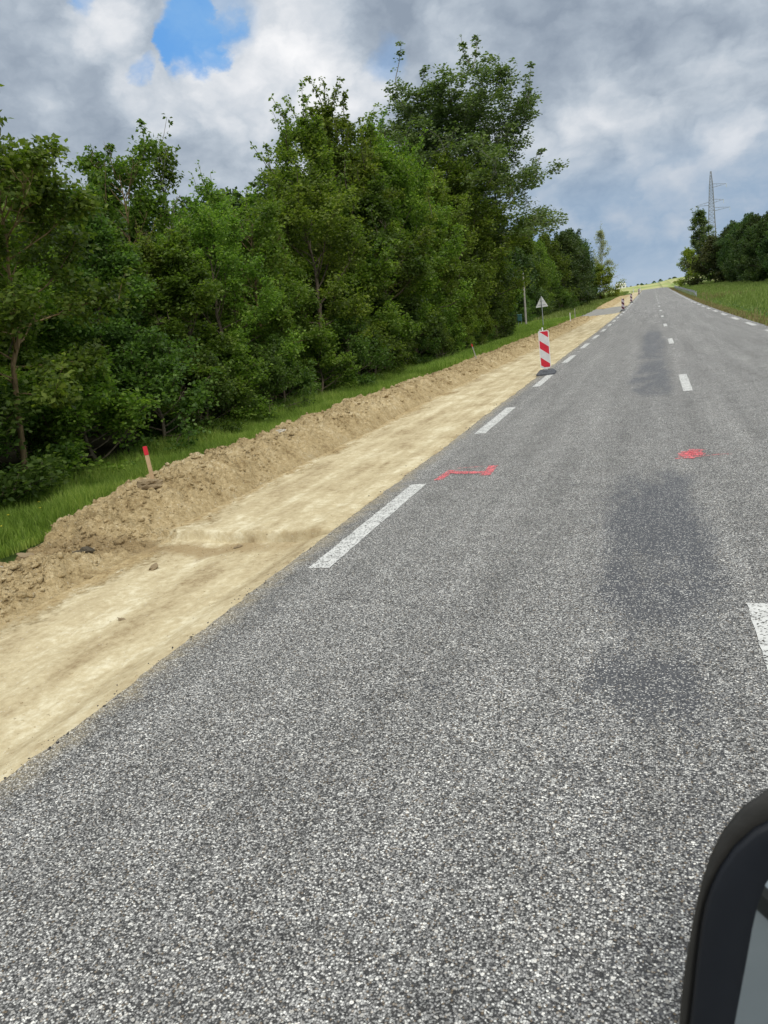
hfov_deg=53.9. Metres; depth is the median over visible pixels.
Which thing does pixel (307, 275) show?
broadleaf tree
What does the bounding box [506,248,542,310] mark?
broadleaf tree
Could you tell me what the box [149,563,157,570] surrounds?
stone
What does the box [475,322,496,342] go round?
roadside shrub
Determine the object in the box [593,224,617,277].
thin tree
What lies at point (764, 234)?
broadleaf tree
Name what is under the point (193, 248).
broadleaf tree
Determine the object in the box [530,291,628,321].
verge grass
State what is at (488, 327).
roadside shrub
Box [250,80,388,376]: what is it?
oak tree
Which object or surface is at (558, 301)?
roadside shrub
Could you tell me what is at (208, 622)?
asphalt crumbs
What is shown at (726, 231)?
broadleaf tree
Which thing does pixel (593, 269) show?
broadleaf tree
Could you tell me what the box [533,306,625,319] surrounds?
side road
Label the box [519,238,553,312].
broadleaf tree
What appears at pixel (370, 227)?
slender tree
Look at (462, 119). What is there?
poplar tree
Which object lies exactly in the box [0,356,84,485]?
roadside shrub
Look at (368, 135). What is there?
broadleaf tree
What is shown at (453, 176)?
broadleaf tree
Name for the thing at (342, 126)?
oak tree
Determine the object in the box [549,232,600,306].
broadleaf tree
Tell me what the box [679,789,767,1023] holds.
car
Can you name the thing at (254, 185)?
broadleaf tree
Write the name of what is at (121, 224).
broadleaf tree
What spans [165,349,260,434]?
roadside shrub
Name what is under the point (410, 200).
broadleaf tree
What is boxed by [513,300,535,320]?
roadside shrub
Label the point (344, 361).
roadside shrub
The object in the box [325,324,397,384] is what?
roadside shrub
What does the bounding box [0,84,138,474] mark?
broadleaf tree
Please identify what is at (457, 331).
roadside shrub
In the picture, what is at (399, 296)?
slender tree
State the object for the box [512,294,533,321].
roadside shrub
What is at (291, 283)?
broadleaf tree
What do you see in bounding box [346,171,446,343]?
broadleaf tree
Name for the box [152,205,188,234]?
broadleaf tree
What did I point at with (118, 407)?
roadside shrub
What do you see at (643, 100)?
sky
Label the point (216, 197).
broadleaf tree
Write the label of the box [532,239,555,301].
broadleaf tree
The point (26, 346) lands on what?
slender tree
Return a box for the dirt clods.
[0,316,589,626]
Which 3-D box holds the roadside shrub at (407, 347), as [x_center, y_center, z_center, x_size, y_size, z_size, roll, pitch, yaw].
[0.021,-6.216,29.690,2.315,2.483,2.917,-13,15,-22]
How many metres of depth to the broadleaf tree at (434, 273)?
41.10 m
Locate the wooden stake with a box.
[143,446,156,489]
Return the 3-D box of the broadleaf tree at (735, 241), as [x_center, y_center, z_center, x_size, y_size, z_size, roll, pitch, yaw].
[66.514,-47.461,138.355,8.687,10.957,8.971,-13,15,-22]
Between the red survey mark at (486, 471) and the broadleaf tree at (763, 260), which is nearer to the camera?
the red survey mark at (486, 471)
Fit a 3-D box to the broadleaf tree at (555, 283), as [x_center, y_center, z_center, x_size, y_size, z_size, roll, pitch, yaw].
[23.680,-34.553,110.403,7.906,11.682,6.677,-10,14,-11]
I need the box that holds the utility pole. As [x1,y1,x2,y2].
[522,273,526,323]
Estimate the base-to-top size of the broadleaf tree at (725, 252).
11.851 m
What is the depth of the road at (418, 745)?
3.48 m
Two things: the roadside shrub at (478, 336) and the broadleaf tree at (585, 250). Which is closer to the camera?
the roadside shrub at (478, 336)
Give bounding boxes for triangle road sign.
[536,296,547,324]
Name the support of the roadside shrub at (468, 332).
on the ground at (108, 446)
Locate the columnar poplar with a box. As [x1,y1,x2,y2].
[680,206,717,282]
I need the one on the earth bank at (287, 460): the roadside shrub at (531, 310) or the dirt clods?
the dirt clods
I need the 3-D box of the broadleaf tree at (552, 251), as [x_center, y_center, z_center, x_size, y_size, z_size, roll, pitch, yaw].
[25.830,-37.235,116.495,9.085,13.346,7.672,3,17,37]
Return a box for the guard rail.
[674,285,696,296]
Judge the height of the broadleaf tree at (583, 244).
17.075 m
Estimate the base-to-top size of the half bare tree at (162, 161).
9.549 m
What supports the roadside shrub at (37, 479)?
on the ground at (108, 446)
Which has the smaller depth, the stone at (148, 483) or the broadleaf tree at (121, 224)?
the stone at (148, 483)
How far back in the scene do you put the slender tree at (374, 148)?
32.97 m
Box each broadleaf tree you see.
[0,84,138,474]
[0,177,119,452]
[0,197,104,455]
[20,344,66,373]
[21,215,119,388]
[34,180,167,404]
[37,182,202,456]
[45,118,183,313]
[48,227,147,431]
[114,204,155,245]
[115,198,163,234]
[143,224,258,434]
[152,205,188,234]
[156,189,309,410]
[166,201,236,350]
[172,173,325,330]
[176,186,255,232]
[202,186,334,404]
[225,204,307,321]
[232,182,262,205]
[234,156,397,387]
[244,217,334,393]
[248,176,311,315]
[282,166,324,377]
[285,102,460,371]
[296,197,424,376]
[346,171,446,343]
[348,146,479,352]
[392,150,452,291]
[413,197,468,352]
[415,153,535,308]
[416,142,500,351]
[418,166,497,335]
[448,200,499,346]
[465,206,516,327]
[477,196,514,297]
[498,247,523,312]
[503,266,526,320]
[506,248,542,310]
[511,245,547,315]
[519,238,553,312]
[532,237,571,306]
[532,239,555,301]
[533,246,555,311]
[537,228,581,297]
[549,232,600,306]
[554,227,601,296]
[554,228,594,303]
[554,231,595,302]
[563,228,598,301]
[580,240,603,289]
[581,250,598,288]
[703,225,729,280]
[708,220,736,281]
[716,222,742,278]
[717,222,750,282]
[723,211,757,279]
[726,224,765,280]
[729,211,767,276]
[730,219,767,282]
[739,213,767,280]
[749,226,767,280]
[755,223,767,270]
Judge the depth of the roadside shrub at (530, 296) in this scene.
89.28 m
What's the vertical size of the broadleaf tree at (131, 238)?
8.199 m
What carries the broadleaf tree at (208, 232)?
on the ground at (108, 446)
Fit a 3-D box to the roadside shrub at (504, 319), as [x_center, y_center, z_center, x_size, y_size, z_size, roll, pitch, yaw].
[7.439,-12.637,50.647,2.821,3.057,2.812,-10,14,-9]
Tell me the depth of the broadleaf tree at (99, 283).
20.42 m
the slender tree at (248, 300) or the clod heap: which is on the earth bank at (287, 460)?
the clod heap
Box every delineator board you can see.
[536,327,555,375]
[621,298,624,310]
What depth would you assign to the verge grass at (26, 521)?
12.90 m
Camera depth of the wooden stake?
9.42 m
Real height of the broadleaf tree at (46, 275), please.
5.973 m
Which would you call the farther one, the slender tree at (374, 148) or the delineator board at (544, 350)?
the slender tree at (374, 148)
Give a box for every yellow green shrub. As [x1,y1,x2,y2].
[589,263,626,299]
[673,246,699,286]
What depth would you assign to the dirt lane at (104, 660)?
7.15 m
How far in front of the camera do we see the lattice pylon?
284.76 m
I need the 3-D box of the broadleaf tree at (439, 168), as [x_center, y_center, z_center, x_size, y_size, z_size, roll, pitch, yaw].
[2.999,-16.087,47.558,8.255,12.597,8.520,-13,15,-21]
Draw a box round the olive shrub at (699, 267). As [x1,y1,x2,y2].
[679,234,727,285]
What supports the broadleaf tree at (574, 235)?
on the ground at (108, 446)
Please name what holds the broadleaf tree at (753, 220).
on the ground at (108, 446)
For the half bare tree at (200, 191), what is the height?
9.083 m
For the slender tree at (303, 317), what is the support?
on the ground at (108, 446)
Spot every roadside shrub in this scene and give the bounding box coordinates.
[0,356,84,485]
[0,387,76,510]
[15,343,165,480]
[91,320,221,455]
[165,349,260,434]
[170,333,284,429]
[230,339,315,414]
[247,331,321,410]
[290,323,362,393]
[312,307,390,387]
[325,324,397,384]
[357,316,410,375]
[373,333,414,373]
[390,323,420,365]
[399,311,442,365]
[417,320,457,359]
[423,325,456,358]
[430,303,467,359]
[443,315,473,353]
[454,305,485,348]
[464,307,499,346]
[464,319,482,347]
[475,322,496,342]
[484,298,519,339]
[490,302,511,336]
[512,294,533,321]
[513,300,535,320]
[518,289,548,319]
[530,287,551,317]
[544,287,563,312]
[552,286,577,311]
[562,288,579,307]
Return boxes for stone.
[16,552,33,558]
[80,546,94,552]
[136,479,162,488]
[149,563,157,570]
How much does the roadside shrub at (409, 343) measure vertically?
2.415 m
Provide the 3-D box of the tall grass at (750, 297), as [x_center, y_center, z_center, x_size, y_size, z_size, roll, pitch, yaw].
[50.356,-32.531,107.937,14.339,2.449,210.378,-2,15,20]
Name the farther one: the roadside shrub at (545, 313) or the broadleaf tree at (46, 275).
the roadside shrub at (545, 313)
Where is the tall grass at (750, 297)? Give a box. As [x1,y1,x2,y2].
[673,279,767,325]
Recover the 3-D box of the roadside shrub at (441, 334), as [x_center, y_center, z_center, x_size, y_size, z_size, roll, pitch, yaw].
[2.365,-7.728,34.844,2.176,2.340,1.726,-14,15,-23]
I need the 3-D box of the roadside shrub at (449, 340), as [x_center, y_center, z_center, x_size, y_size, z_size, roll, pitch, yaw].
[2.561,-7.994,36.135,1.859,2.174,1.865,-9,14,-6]
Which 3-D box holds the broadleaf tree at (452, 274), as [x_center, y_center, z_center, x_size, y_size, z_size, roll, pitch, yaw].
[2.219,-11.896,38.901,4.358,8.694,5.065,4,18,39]
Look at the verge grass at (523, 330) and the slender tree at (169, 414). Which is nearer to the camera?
the slender tree at (169, 414)
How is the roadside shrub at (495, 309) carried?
on the ground at (108, 446)
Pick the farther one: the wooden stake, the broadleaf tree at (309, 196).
the broadleaf tree at (309, 196)
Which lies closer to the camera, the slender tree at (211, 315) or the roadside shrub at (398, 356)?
the slender tree at (211, 315)
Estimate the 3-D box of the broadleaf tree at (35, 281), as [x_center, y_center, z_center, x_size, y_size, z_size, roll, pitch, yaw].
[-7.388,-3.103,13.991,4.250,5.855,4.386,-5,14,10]
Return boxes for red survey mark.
[434,465,497,479]
[675,449,718,458]
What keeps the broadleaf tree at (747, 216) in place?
on the ground at (108, 446)
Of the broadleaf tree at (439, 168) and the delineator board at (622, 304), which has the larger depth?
the delineator board at (622, 304)
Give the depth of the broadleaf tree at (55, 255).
17.13 m
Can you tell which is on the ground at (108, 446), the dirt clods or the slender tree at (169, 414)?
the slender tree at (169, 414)
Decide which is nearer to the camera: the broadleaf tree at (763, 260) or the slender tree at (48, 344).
the slender tree at (48, 344)
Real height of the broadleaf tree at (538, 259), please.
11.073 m
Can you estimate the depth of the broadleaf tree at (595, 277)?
148.20 m
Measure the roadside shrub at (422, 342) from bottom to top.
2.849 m
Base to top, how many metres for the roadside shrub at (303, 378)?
2.600 m
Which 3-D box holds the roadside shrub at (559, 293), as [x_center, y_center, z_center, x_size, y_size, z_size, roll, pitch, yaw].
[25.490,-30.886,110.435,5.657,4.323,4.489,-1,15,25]
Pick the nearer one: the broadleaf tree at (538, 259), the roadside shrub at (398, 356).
the roadside shrub at (398, 356)
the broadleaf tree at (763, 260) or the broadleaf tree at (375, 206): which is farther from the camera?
the broadleaf tree at (763, 260)
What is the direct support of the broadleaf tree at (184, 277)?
on the ground at (108, 446)
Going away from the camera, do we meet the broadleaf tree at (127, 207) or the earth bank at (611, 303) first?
the broadleaf tree at (127, 207)
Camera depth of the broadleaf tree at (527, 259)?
89.31 m
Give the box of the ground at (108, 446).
[0,275,767,562]
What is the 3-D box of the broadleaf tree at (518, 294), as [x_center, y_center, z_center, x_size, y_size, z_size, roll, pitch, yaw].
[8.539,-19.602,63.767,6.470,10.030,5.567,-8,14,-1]
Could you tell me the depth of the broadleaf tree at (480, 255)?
45.36 m
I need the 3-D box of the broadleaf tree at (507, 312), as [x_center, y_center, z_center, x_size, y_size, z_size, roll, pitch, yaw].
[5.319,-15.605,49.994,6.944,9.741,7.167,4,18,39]
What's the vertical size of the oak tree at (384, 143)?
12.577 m
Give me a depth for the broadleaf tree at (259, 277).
28.99 m
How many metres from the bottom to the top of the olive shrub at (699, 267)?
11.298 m
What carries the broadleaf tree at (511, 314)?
on the ground at (108, 446)
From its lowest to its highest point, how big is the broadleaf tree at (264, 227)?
6.474 m
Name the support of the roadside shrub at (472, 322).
on the ground at (108, 446)
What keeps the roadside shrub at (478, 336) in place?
on the ground at (108, 446)
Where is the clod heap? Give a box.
[0,552,91,616]
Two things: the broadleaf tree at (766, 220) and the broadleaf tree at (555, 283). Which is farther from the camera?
the broadleaf tree at (766, 220)
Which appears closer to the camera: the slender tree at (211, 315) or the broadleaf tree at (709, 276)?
the slender tree at (211, 315)
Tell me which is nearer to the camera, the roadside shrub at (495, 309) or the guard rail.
the roadside shrub at (495, 309)
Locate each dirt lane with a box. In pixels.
[0,312,619,781]
[612,292,637,306]
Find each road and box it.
[0,287,767,1023]
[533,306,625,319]
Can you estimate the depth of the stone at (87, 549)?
8.10 m
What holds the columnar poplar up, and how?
on the ground at (108, 446)
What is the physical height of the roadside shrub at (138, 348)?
3.054 m
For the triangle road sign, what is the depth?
60.56 m
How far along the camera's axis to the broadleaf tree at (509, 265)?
55.42 m
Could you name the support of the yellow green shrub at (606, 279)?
on the ground at (108, 446)
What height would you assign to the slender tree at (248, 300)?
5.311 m
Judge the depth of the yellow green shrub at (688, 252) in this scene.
190.78 m
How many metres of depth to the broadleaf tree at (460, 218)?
40.08 m
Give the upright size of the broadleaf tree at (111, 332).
5.969 m
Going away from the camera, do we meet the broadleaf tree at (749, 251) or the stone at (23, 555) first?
the stone at (23, 555)
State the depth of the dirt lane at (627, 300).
125.16 m
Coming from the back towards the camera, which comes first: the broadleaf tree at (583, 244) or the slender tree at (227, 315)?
the broadleaf tree at (583, 244)
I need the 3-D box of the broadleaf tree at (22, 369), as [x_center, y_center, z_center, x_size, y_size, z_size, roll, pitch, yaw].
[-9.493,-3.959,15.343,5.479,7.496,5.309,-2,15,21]
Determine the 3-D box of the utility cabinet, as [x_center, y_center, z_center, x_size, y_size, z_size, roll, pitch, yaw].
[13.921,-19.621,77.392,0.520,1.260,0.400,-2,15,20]
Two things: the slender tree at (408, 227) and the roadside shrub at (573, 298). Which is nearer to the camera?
the slender tree at (408, 227)
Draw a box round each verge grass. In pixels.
[0,362,453,557]
[394,313,581,374]
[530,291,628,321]
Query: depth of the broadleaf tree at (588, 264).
133.53 m
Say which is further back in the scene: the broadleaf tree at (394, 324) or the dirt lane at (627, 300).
the dirt lane at (627, 300)
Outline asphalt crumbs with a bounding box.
[4,336,590,778]
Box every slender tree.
[0,236,95,469]
[0,283,64,464]
[102,238,191,442]
[133,218,187,414]
[180,298,231,417]
[195,298,231,408]
[234,253,272,400]
[278,245,300,394]
[279,247,316,377]
[308,230,372,376]
[333,166,404,319]
[351,144,398,258]
[389,256,403,311]
[396,212,445,352]
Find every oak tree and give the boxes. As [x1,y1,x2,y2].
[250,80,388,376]
[272,76,438,373]
[364,109,440,342]
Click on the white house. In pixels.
(623, 286)
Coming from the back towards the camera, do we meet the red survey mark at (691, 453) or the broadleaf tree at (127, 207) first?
the broadleaf tree at (127, 207)
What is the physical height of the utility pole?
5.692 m
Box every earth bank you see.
[0,316,595,624]
[597,294,629,308]
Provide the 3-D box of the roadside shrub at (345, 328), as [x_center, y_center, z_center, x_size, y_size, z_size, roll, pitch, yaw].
[-1.188,-5.194,25.117,3.011,3.087,2.389,5,19,42]
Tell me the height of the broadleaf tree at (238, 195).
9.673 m
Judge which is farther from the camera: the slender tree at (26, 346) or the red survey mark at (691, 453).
the slender tree at (26, 346)
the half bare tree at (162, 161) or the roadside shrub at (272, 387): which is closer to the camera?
the roadside shrub at (272, 387)
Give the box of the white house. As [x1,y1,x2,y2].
[615,283,625,288]
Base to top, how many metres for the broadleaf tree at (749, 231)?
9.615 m
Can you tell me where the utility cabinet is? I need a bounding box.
[517,314,521,324]
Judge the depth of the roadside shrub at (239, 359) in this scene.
18.21 m
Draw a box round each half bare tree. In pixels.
[127,113,213,293]
[188,160,235,315]
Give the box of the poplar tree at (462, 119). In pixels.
[376,34,568,306]
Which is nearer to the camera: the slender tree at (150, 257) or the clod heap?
the clod heap
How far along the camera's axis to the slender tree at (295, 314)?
24.84 m
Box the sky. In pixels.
[0,0,767,290]
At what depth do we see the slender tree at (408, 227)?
35.30 m
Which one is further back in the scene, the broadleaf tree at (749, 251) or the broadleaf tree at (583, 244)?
the broadleaf tree at (583, 244)
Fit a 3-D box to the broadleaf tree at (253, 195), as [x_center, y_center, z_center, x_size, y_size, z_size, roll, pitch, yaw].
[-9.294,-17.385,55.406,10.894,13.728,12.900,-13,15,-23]
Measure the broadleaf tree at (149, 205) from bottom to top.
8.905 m
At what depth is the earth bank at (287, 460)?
9.97 m
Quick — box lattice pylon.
[695,171,727,236]
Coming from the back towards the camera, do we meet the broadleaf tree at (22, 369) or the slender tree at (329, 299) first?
the slender tree at (329, 299)

